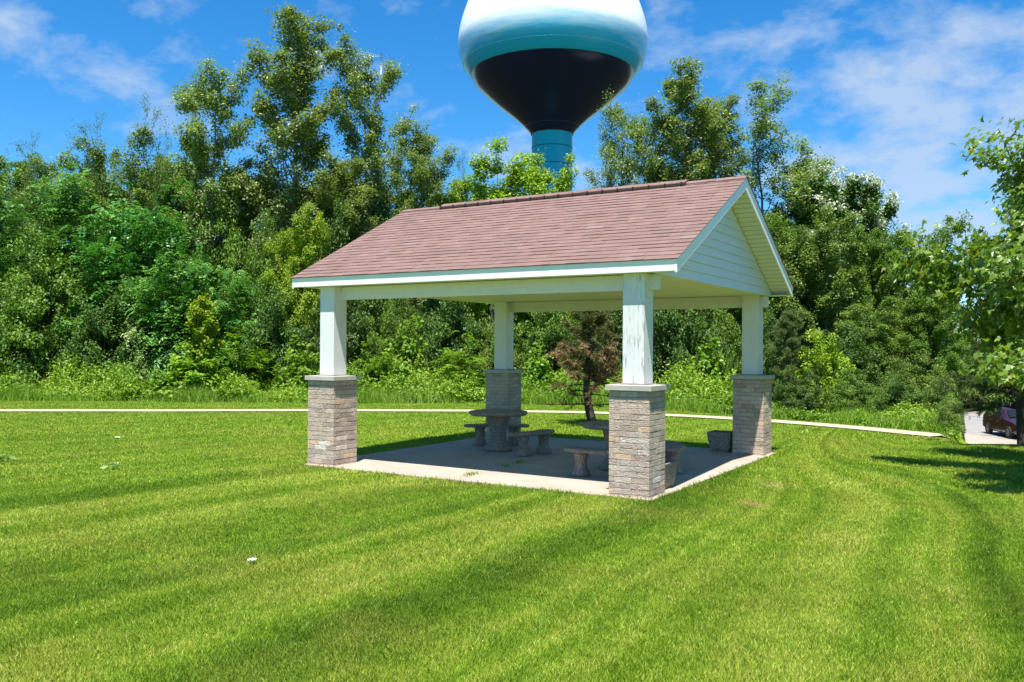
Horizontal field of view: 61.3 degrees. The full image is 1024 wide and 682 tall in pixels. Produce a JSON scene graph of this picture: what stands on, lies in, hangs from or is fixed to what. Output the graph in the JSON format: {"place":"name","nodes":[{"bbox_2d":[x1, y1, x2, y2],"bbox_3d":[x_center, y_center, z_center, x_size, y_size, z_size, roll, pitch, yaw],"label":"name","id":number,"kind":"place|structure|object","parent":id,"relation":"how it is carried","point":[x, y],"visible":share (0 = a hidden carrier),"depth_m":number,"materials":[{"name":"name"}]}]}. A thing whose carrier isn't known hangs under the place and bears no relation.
{"place":"outdoors","nodes":[
{"label":"outdoors","id":0,"kind":"place"},
{"bbox_2d":[351,49,381,183],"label":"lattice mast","id":1,"kind":"object","parent":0,"point":[354,98],"visible":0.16,"depth_m":72.16,"materials":[{"name":"metal"}]},
{"bbox_2d":[0,409,951,438],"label":"path","id":2,"kind":"structure","parent":0,"point":[855,427],"depth_m":23.29,"materials":[{"name":"concrete"}]},
{"bbox_2d":[0,381,953,438],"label":"tall grass","id":3,"kind":"structure","parent":0,"point":[11,396],"depth_m":27.09,"materials":[{"name":"green plant"}]},
{"bbox_2d":[0,384,1023,681],"bbox_3d":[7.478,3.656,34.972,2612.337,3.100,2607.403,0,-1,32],"label":"lawn","id":4,"kind":"structure","parent":0,"point":[962,440],"depth_m":7.19,"materials":[{"name":"plant"}]},
{"bbox_2d":[0,454,16,459],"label":"fallen leaves","id":5,"kind":"object","parent":4,"relation":"on","point":[2,456],"visible":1,"depth_m":13.09,"materials":[{"name":"green plant"}]},
{"bbox_2d":[0,145,46,325],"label":"elm tree","id":6,"kind":"object","parent":4,"relation":"on","point":[18,170],"visible":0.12,"depth_m":40.33,"materials":[{"name":"green plant"}]},
{"bbox_2d":[0,130,46,255],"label":"willow tree","id":7,"kind":"object","parent":4,"relation":"on","point":[28,178],"visible":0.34,"depth_m":37.47,"materials":[{"name":"green plant"}]},
{"bbox_2d":[0,158,68,294],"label":"locust tree","id":8,"kind":"object","parent":4,"relation":"on","point":[52,170],"visible":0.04,"depth_m":40.81,"materials":[{"name":"green plant"}]},
{"bbox_2d":[0,172,76,372],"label":"sumac shrub","id":9,"kind":"object","parent":4,"relation":"on","point":[5,256],"visible":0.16,"depth_m":32.46,"materials":[{"name":"green plant"}]},
{"bbox_2d":[0,154,101,318],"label":"locust tree","id":10,"kind":"object","parent":4,"relation":"on","point":[43,162],"visible":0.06,"depth_m":39.11,"materials":[{"name":"green plant"}]},
{"bbox_2d":[0,225,117,386],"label":"thicket","id":11,"kind":"object","parent":4,"relation":"on","point":[22,307],"visible":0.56,"depth_m":30.20,"materials":[{"name":"green plant"}]},
{"bbox_2d":[1,161,155,372],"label":"sumac shrub","id":12,"kind":"object","parent":4,"relation":"on","point":[67,210],"visible":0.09,"depth_m":32.59,"materials":[{"name":"green plant"}]},
{"bbox_2d":[50,109,112,267],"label":"willow tree","id":13,"kind":"object","parent":4,"relation":"on","point":[91,163],"visible":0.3,"depth_m":36.49,"materials":[{"name":"green plant"}]},
{"bbox_2d":[40,274,148,388],"bbox_3d":[-14.508,-0.198,30.485,3.734,4.347,3.106,1,-1,-29],"label":"thicket","id":14,"kind":"object","parent":4,"relation":"on","point":[100,330],"visible":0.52,"depth_m":29.93,"materials":[{"name":"green plant"}]},
{"bbox_2d":[68,144,124,259],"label":"locust tree","id":15,"kind":"object","parent":4,"relation":"on","point":[113,154],"visible":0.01,"depth_m":41.36,"materials":[{"name":"green plant"}]},
{"bbox_2d":[47,205,171,368],"bbox_3d":[-14.552,-1.229,31.993,4.446,7.632,4.454,0,0,-14],"label":"sumac shrub","id":16,"kind":"object","parent":4,"relation":"on","point":[89,256],"visible":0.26,"depth_m":31.15,"materials":[{"name":"green plant"}]},
{"bbox_2d":[100,461,121,468],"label":"fallen leaves","id":17,"kind":"object","parent":4,"relation":"on","point":[114,464],"visible":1,"depth_m":12.33,"materials":[{"name":"green plant"}]},
{"bbox_2d":[45,120,199,280],"bbox_3d":[-17.026,-3.685,38.414,7.193,11.381,7.073,1,-1,-23],"label":"locust tree","id":18,"kind":"object","parent":4,"relation":"on","point":[131,176],"visible":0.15,"depth_m":37.04,"materials":[{"name":"green plant"}]},
{"bbox_2d":[121,321,149,381],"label":"pale shrub","id":19,"kind":"object","parent":4,"relation":"on","point":[138,357],"visible":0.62,"depth_m":29.40,"materials":[{"name":"green plant"}]},
{"bbox_2d":[77,172,216,367],"bbox_3d":[-13.910,-1.936,33.085,5.104,9.361,5.094,0,0,3],"label":"sumac shrub","id":20,"kind":"object","parent":4,"relation":"on","point":[146,233],"visible":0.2,"depth_m":32.19,"materials":[{"name":"green plant"}]},
{"bbox_2d":[135,91,174,229],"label":"willow tree","id":21,"kind":"object","parent":4,"relation":"on","point":[159,176],"visible":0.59,"depth_m":37.05,"materials":[{"name":"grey plant"}]},
{"bbox_2d":[130,150,200,255],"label":"elm tree","id":22,"kind":"object","parent":4,"relation":"on","point":[178,164],"depth_m":41.81,"materials":[{"name":"green plant"}]},
{"bbox_2d":[120,140,220,296],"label":"locust tree","id":23,"kind":"object","parent":4,"relation":"on","point":[168,170],"visible":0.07,"depth_m":38.76,"materials":[{"name":"green plant"}]},
{"bbox_2d":[123,229,223,396],"bbox_3d":[-12.117,-0.758,31.022,3.828,6.517,3.835,0,0,-13],"label":"sumac shrub","id":24,"kind":"object","parent":4,"relation":"on","point":[192,288],"visible":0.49,"depth_m":30.32,"materials":[{"name":"green plant"}]},
{"bbox_2d":[149,342,219,398],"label":"broad leaf shrub","id":25,"kind":"object","parent":4,"relation":"on","point":[175,374],"visible":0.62,"depth_m":28.05,"materials":[{"name":"green plant"}]},
{"bbox_2d":[178,292,226,383],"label":"sapling","id":26,"kind":"object","parent":4,"relation":"on","point":[199,315],"visible":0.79,"depth_m":28.57,"materials":[{"name":"green plant"}]},
{"bbox_2d":[159,49,268,294],"bbox_3d":[-12.393,-5.100,36.119,4.247,14.230,4.547,1,-1,-44],"label":"poplar tree","id":27,"kind":"object","parent":4,"relation":"on","point":[199,149],"visible":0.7,"depth_m":35.58,"materials":[{"name":"green plant"}]},
{"bbox_2d":[175,188,264,358],"bbox_3d":[-11.674,-2.112,35.063,3.947,8.352,3.729,0,0,11],"label":"thicket","id":28,"kind":"object","parent":4,"relation":"on","point":[235,246],"visible":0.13,"depth_m":34.88,"materials":[{"name":"green plant"}]},
{"bbox_2d":[189,160,267,313],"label":"elm tree","id":29,"kind":"object","parent":4,"relation":"on","point":[222,162],"visible":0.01,"depth_m":39.91,"materials":[{"name":"green plant"}]},
{"bbox_2d":[188,265,271,384],"bbox_3d":[-10.210,-0.058,30.957,3.574,5.235,3.170,0,0,-17],"label":"sumac shrub","id":30,"kind":"object","parent":4,"relation":"on","point":[225,324],"visible":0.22,"depth_m":30.68,"materials":[{"name":"green plant"}]},
{"bbox_2d":[209,327,274,397],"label":"broad leaf shrub","id":31,"kind":"object","parent":4,"relation":"on","point":[265,359],"visible":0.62,"depth_m":29.23,"materials":[{"name":"green plant"}]},
{"bbox_2d":[204,170,290,325],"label":"poplar tree","id":32,"kind":"object","parent":4,"relation":"on","point":[245,222],"visible":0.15,"depth_m":36.47,"materials":[{"name":"green plant"}]},
{"bbox_2d":[219,205,304,372],"bbox_3d":[-9.559,-1.550,32.976,3.284,7.200,3.102,0,0,8],"label":"thicket","id":33,"kind":"object","parent":4,"relation":"on","point":[256,263],"visible":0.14,"depth_m":32.68,"materials":[{"name":"green plant"}]},
{"bbox_2d":[229,275,319,388],"bbox_3d":[-8.230,-0.175,30.987,3.795,4.386,3.157,1,0,-20],"label":"thicket","id":34,"kind":"object","parent":4,"relation":"on","point":[273,305],"visible":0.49,"depth_m":30.27,"materials":[{"name":"green plant"}]},
{"bbox_2d":[221,2,354,291],"bbox_3d":[-8.939,-6.117,36.201,5.780,16.278,5.931,1,-1,-45],"label":"poplar tree","id":35,"kind":"object","parent":4,"relation":"on","point":[296,100],"visible":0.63,"depth_m":35.40,"materials":[{"name":"green plant"}]},
{"bbox_2d":[257,199,333,362],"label":"elder tree","id":36,"kind":"object","parent":4,"relation":"on","point":[304,253],"visible":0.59,"depth_m":31.84,"materials":[{"name":"green plant"}]},
{"bbox_2d":[272,334,319,390],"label":"broad leaf shrub","id":37,"kind":"object","parent":4,"relation":"on","point":[294,359],"visible":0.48,"depth_m":28.95,"materials":[{"name":"green plant"}]},
{"bbox_2d":[269,173,356,231],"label":"elm tree","id":38,"kind":"object","parent":4,"relation":"on","point":[308,196],"visible":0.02,"depth_m":40.83,"materials":[{"name":"green plant"}]},
{"bbox_2d":[285,151,382,340],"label":"poplar tree","id":39,"kind":"object","parent":4,"relation":"on","point":[341,183],"visible":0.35,"depth_m":34.51,"materials":[{"name":"green plant"}]},
{"bbox_2d":[294,297,383,379],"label":"thicket","id":40,"kind":"object","parent":4,"relation":"on","point":[354,347],"visible":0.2,"depth_m":30.45,"materials":[{"name":"green plant"}]},
{"bbox_2d":[305,190,392,352],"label":"tree","id":41,"kind":"object","parent":4,"relation":"on","point":[338,239],"visible":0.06,"depth_m":33.34,"materials":[{"name":"green plant"}]},
{"bbox_2d":[321,13,420,341],"bbox_3d":[-6.408,-5.839,37.800,4.280,15.810,3.998,1,-1,-29],"label":"poplar tree","id":42,"kind":"object","parent":4,"relation":"on","point":[352,75],"visible":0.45,"depth_m":37.55,"materials":[{"name":"green plant"}]},
{"bbox_2d":[351,337,393,383],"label":"broad leaf shrub","id":43,"kind":"object","parent":4,"relation":"on","point":[371,367],"visible":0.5,"depth_m":29.30,"materials":[{"name":"green plant"}]},
{"bbox_2d":[356,168,418,347],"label":"elm tree","id":44,"kind":"object","parent":4,"relation":"on","point":[387,205],"visible":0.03,"depth_m":40.36,"materials":[{"name":"green plant"}]},
{"bbox_2d":[360,298,433,381],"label":"thicket","id":45,"kind":"object","parent":4,"relation":"on","point":[389,325],"visible":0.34,"depth_m":30.13,"materials":[{"name":"green plant"}]},
{"bbox_2d":[359,176,442,358],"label":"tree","id":46,"kind":"object","parent":4,"relation":"on","point":[422,309],"visible":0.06,"depth_m":33.57,"materials":[{"name":"green plant"}]},
{"bbox_2d":[375,315,433,385],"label":"broad leaf shrub","id":47,"kind":"object","parent":4,"relation":"on","point":[410,346],"visible":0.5,"depth_m":29.59,"materials":[{"name":"green plant"}]},
{"bbox_2d":[382,113,460,352],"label":"poplar tree","id":48,"kind":"object","parent":4,"relation":"on","point":[420,174],"visible":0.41,"depth_m":33.62,"materials":[{"name":"green plant"}]},
{"bbox_2d":[414,176,476,357],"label":"elder tree","id":49,"kind":"object","parent":4,"relation":"on","point":[454,196],"visible":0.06,"depth_m":34.89,"materials":[{"name":"green plant"}]},
{"bbox_2d":[414,299,493,384],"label":"thicket","id":50,"kind":"object","parent":4,"relation":"on","point":[443,329],"visible":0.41,"depth_m":30.85,"materials":[{"name":"green plant"}]},
{"bbox_2d":[445,148,469,201],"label":"willow tree","id":51,"kind":"object","parent":4,"relation":"on","point":[462,165],"visible":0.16,"depth_m":36.69,"materials":[{"name":"green plant"}]},
{"bbox_2d":[429,330,489,400],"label":"broad leaf shrub","id":52,"kind":"object","parent":4,"relation":"on","point":[449,356],"visible":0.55,"depth_m":29.02,"materials":[{"name":"green plant"}]},
{"bbox_2d":[0,350,964,440],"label":"weeds","id":53,"kind":"object","parent":4,"relation":"on","point":[113,383],"visible":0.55,"depth_m":27.80,"materials":[{"name":"green plant"}]},
{"bbox_2d":[423,132,542,354],"bbox_3d":[-1.250,-3.319,36.130,6.143,10.775,6.276,0,0,1],"label":"elder tree","id":54,"kind":"object","parent":4,"relation":"on","point":[515,180],"visible":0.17,"depth_m":35.54,"materials":[{"name":"green plant"}]},
{"bbox_2d":[464,304,528,386],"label":"thicket","id":55,"kind":"object","parent":4,"relation":"on","point":[490,353],"visible":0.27,"depth_m":30.18,"materials":[{"name":"green plant"}]},
{"bbox_2d":[305,436,774,500],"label":"concrete slab","id":56,"kind":"structure","parent":4,"relation":"on","point":[459,458],"depth_m":12.94,"materials":[{"name":"grey concrete"}]},
{"bbox_2d":[464,423,528,445],"bbox_3d":[-0.277,1.683,15.518,1.176,0.376,0.418,0,0,-3],"label":"curved bench","id":57,"kind":"object","parent":56,"relation":"on","point":[479,439],"visible":0.77,"depth_m":15.43,"materials":[{"name":"concrete"}]},
{"bbox_2d":[469,409,527,451],"bbox_3d":[-0.237,1.529,14.738,1.010,0.673,1.010,0,-1,32],"label":"round table","id":58,"kind":"object","parent":56,"relation":"on","point":[498,420],"visible":1,"depth_m":14.59,"materials":[{"name":"grey concrete"}]},
{"bbox_2d":[508,429,554,456],"bbox_3d":[0.353,1.676,14.198,0.382,0.376,1.029,0,-1,42],"label":"curved bench","id":59,"kind":"object","parent":56,"relation":"on","point":[543,447],"visible":1,"depth_m":14.02,"materials":[{"name":"grey concrete"}]},
{"bbox_2d":[291,176,793,498],"bbox_3d":[0.682,-0.225,13.807,6.179,4.300,5.440,0,-1,32],"label":"picnic shelter","id":60,"kind":"object","parent":56,"relation":"on","point":[637,254],"visible":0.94,"depth_m":12.55,"materials":[{"name":"brick"}]},
{"bbox_2d":[563,446,608,476],"bbox_3d":[1.197,1.662,11.754,1.079,0.376,0.392,0,0,23],"label":"curved bench","id":61,"kind":"object","parent":56,"relation":"on","point":[580,468],"visible":0.62,"depth_m":11.78,"materials":[{"name":"concrete"}]},
{"bbox_2d":[581,420,609,470],"bbox_3d":[1.504,1.521,12.488,1.010,0.673,1.010,0,-1,32],"label":"round table","id":62,"kind":"object","parent":56,"relation":"on","point":[603,425],"visible":0.41,"depth_m":12.37,"materials":[{"name":"concrete"}]},
{"bbox_2d":[664,459,677,488],"bbox_3d":[1.820,1.680,10.876,0.397,0.334,0.497,0,-1,32],"label":"planter","id":63,"kind":"object","parent":56,"relation":"on","point":[670,469],"visible":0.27,"depth_m":10.82,"materials":[{"name":"grey concrete"}]},
{"bbox_2d":[664,440,685,474],"bbox_3d":[2.294,1.673,12.408,0.392,0.376,1.079,0,0,6],"label":"curved bench","id":64,"kind":"object","parent":56,"relation":"on","point":[673,449],"visible":0.54,"depth_m":12.06,"materials":[{"name":"concrete"}]},
{"bbox_2d":[707,430,732,451],"bbox_3d":[3.616,1.723,14.854,0.417,0.334,0.417,0,-1,32],"label":"planter box","id":65,"kind":"object","parent":56,"relation":"on","point":[720,440],"visible":0.78,"depth_m":14.70,"materials":[{"name":"grey concrete"}]},
{"bbox_2d":[521,341,564,389],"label":"broad leaf shrub","id":66,"kind":"object","parent":4,"relation":"on","point":[541,362],"visible":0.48,"depth_m":29.11,"materials":[{"name":"green plant"}]},
{"bbox_2d":[458,0,647,337],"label":"water tower","id":67,"kind":"structure","parent":4,"relation":"on","point":[545,73],"depth_m":85.03,"materials":[{"name":"metal"}]},
{"bbox_2d":[513,311,592,381],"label":"thicket","id":68,"kind":"object","parent":4,"relation":"on","point":[557,332],"visible":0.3,"depth_m":30.69,"materials":[{"name":"green plant"}]},
{"bbox_2d":[514,141,593,363],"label":"elder tree","id":69,"kind":"object","parent":4,"relation":"on","point":[558,184],"visible":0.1,"depth_m":34.65,"materials":[{"name":"green plant"}]},
{"bbox_2d":[540,311,622,420],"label":"pine tree","id":70,"kind":"object","parent":4,"relation":"on","point":[589,318],"visible":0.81,"depth_m":20.08,"materials":[{"name":"plant"}]},
{"bbox_2d":[555,310,657,384],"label":"thicket","id":71,"kind":"object","parent":4,"relation":"on","point":[619,325],"visible":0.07,"depth_m":30.47,"materials":[{"name":"green plant"}]},
{"bbox_2d":[581,89,645,348],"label":"poplar tree","id":72,"kind":"object","parent":4,"relation":"on","point":[610,153],"visible":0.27,"depth_m":37.90,"materials":[{"name":"green plant"}]},
{"bbox_2d":[602,100,680,340],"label":"poplar tree","id":73,"kind":"object","parent":4,"relation":"on","point":[649,170],"visible":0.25,"depth_m":38.80,"materials":[{"name":"green plant"}]},
{"bbox_2d":[627,50,739,349],"bbox_3d":[7.628,-5.210,37.952,5.580,14.691,5.438,0,0,18],"label":"poplar tree","id":74,"kind":"object","parent":4,"relation":"on","point":[680,94],"visible":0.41,"depth_m":37.51,"materials":[{"name":"green plant"}]},
{"bbox_2d":[653,309,716,383],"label":"thicket","id":75,"kind":"object","parent":4,"relation":"on","point":[673,330],"visible":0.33,"depth_m":28.40,"materials":[{"name":"green plant"}]},
{"bbox_2d":[687,336,734,389],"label":"broad leaf shrub","id":76,"kind":"object","parent":4,"relation":"on","point":[704,361],"visible":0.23,"depth_m":27.30,"materials":[{"name":"green plant"}]},
{"bbox_2d":[685,91,754,366],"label":"poplar tree","id":77,"kind":"object","parent":4,"relation":"on","point":[734,147],"visible":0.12,"depth_m":38.86,"materials":[{"name":"green plant"}]},
{"bbox_2d":[682,308,763,378],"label":"thicket","id":78,"kind":"object","parent":4,"relation":"on","point":[717,328],"visible":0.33,"depth_m":28.17,"materials":[{"name":"green plant"}]},
{"bbox_2d":[729,306,798,403],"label":"thicket","id":79,"kind":"object","parent":4,"relation":"on","point":[766,352],"visible":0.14,"depth_m":26.78,"materials":[{"name":"green plant"}]},
{"bbox_2d":[719,213,820,380],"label":"elm tree","id":80,"kind":"object","parent":4,"relation":"on","point":[785,236],"visible":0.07,"depth_m":33.57,"materials":[{"name":"green plant"}]},
{"bbox_2d":[726,69,838,373],"bbox_3d":[11.513,-4.750,36.863,4.876,13.838,4.283,1,-1,-25],"label":"poplar tree","id":81,"kind":"object","parent":4,"relation":"on","point":[763,125],"visible":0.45,"depth_m":36.52,"materials":[{"name":"green plant"}]},
{"bbox_2d":[763,309,813,402],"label":"pine tree","id":82,"kind":"object","parent":4,"relation":"on","point":[784,354],"visible":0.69,"depth_m":24.40,"materials":[{"name":"green plant"}]},
{"bbox_2d":[772,365,827,412],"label":"thicket","id":83,"kind":"object","parent":4,"relation":"on","point":[799,390],"visible":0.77,"depth_m":22.58,"materials":[{"name":"green plant"}]},
{"bbox_2d":[766,157,838,228],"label":"poplar tree","id":84,"kind":"object","parent":4,"relation":"on","point":[799,164],"visible":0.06,"depth_m":37.49,"materials":[{"name":"green plant"}]},
{"bbox_2d":[763,204,869,385],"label":"locust tree","id":85,"kind":"object","parent":4,"relation":"on","point":[808,257],"visible":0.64,"depth_m":31.41,"materials":[{"name":"green plant"}]},
{"bbox_2d":[781,329,856,409],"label":"yellow shrub","id":86,"kind":"object","parent":4,"relation":"on","point":[824,367],"visible":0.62,"depth_m":23.79,"materials":[{"name":"green plant"}]},
{"bbox_2d":[769,161,872,358],"bbox_3d":[12.889,-2.633,37.233,5.034,9.609,5.220,1,0,-22],"label":"blossom tree","id":87,"kind":"object","parent":4,"relation":"on","point":[831,194],"visible":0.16,"depth_m":36.02,"materials":[{"name":"green plant"}]},
{"bbox_2d":[801,313,886,406],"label":"thicket","id":88,"kind":"object","parent":4,"relation":"on","point":[846,344],"visible":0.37,"depth_m":26.62,"materials":[{"name":"green plant"}]},
{"bbox_2d":[823,365,883,414],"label":"thicket","id":89,"kind":"object","parent":4,"relation":"on","point":[845,391],"visible":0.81,"depth_m":21.95,"materials":[{"name":"green plant"}]},
{"bbox_2d":[834,221,905,372],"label":"elm tree","id":90,"kind":"object","parent":4,"relation":"on","point":[876,249],"visible":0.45,"depth_m":33.50,"materials":[{"name":"green plant"}]},
{"bbox_2d":[829,164,913,347],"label":"blossom tree","id":91,"kind":"object","parent":4,"relation":"on","point":[869,204],"visible":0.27,"depth_m":37.48,"materials":[{"name":"green plant"}]},
{"bbox_2d":[834,295,946,388],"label":"locust tree","id":92,"kind":"object","parent":4,"relation":"on","point":[889,325],"visible":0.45,"depth_m":27.42,"materials":[{"name":"green plant"}]},
{"bbox_2d":[869,370,934,412],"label":"thicket","id":93,"kind":"object","parent":4,"relation":"on","point":[888,398],"visible":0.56,"depth_m":21.41,"materials":[{"name":"green plant"}]},
{"bbox_2d":[863,341,947,410],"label":"thicket","id":94,"kind":"object","parent":4,"relation":"on","point":[919,381],"visible":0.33,"depth_m":23.73,"materials":[{"name":"green plant"}]},
{"bbox_2d":[870,209,976,372],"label":"elm tree","id":95,"kind":"object","parent":4,"relation":"on","point":[960,225],"visible":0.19,"depth_m":33.49,"materials":[{"name":"green plant"}]},
{"bbox_2d":[897,290,978,399],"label":"elm tree","id":96,"kind":"object","parent":4,"relation":"on","point":[937,326],"visible":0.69,"depth_m":26.67,"materials":[{"name":"green plant"}]},
{"bbox_2d":[914,364,964,421],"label":"thicket","id":97,"kind":"object","parent":4,"relation":"on","point":[933,395],"visible":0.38,"depth_m":20.93,"materials":[{"name":"green plant"}]},
{"bbox_2d":[927,393,966,431],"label":"thicket","id":98,"kind":"object","parent":4,"relation":"on","point":[945,411],"visible":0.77,"depth_m":18.75,"materials":[{"name":"green plant"}]},
{"bbox_2d":[873,115,1023,405],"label":"maple tree","id":99,"kind":"object","parent":4,"relation":"on","point":[996,265],"visible":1,"depth_m":12.25,"materials":[{"name":"green plant"}]},
{"bbox_2d":[949,301,1009,407],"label":"thicket","id":100,"kind":"object","parent":4,"relation":"on","point":[970,362],"visible":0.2,"depth_m":72.76,"materials":[{"name":"green plant"}]},
{"bbox_2d":[990,346,1015,405],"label":"thicket","id":101,"kind":"object","parent":4,"relation":"on","point":[1008,400],"visible":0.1,"depth_m":72.46,"materials":[{"name":"green plant"}]},
{"bbox_2d":[0,0,1023,346],"label":"sky","id":102,"kind":"structure","parent":0,"point":[884,88],"materials":[{"name":"blue"}]},
{"bbox_2d":[933,214,1023,446],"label":"tree","id":103,"kind":"object","parent":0,"point":[999,404],"visible":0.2,"depth_m":16.49,"materials":[{"name":"green plant"}]},
{"bbox_2d":[964,414,1016,440],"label":"road","id":104,"kind":"structure","parent":0,"point":[974,424],"depth_m":53.08,"materials":[{"name":"asphalt"}]},
{"bbox_2d":[983,407,1016,438],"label":"parked car","id":105,"kind":"object","parent":104,"relation":"on","point":[1003,420],"visible":0.66,"depth_m":48.61,"materials":[{"name":"red paint"}]},
{"bbox_2d":[964,434,1016,443],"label":"pavement","id":106,"kind":"structure","parent":0,"point":[972,439],"depth_m":46.44,"materials":[{"name":"concrete"}]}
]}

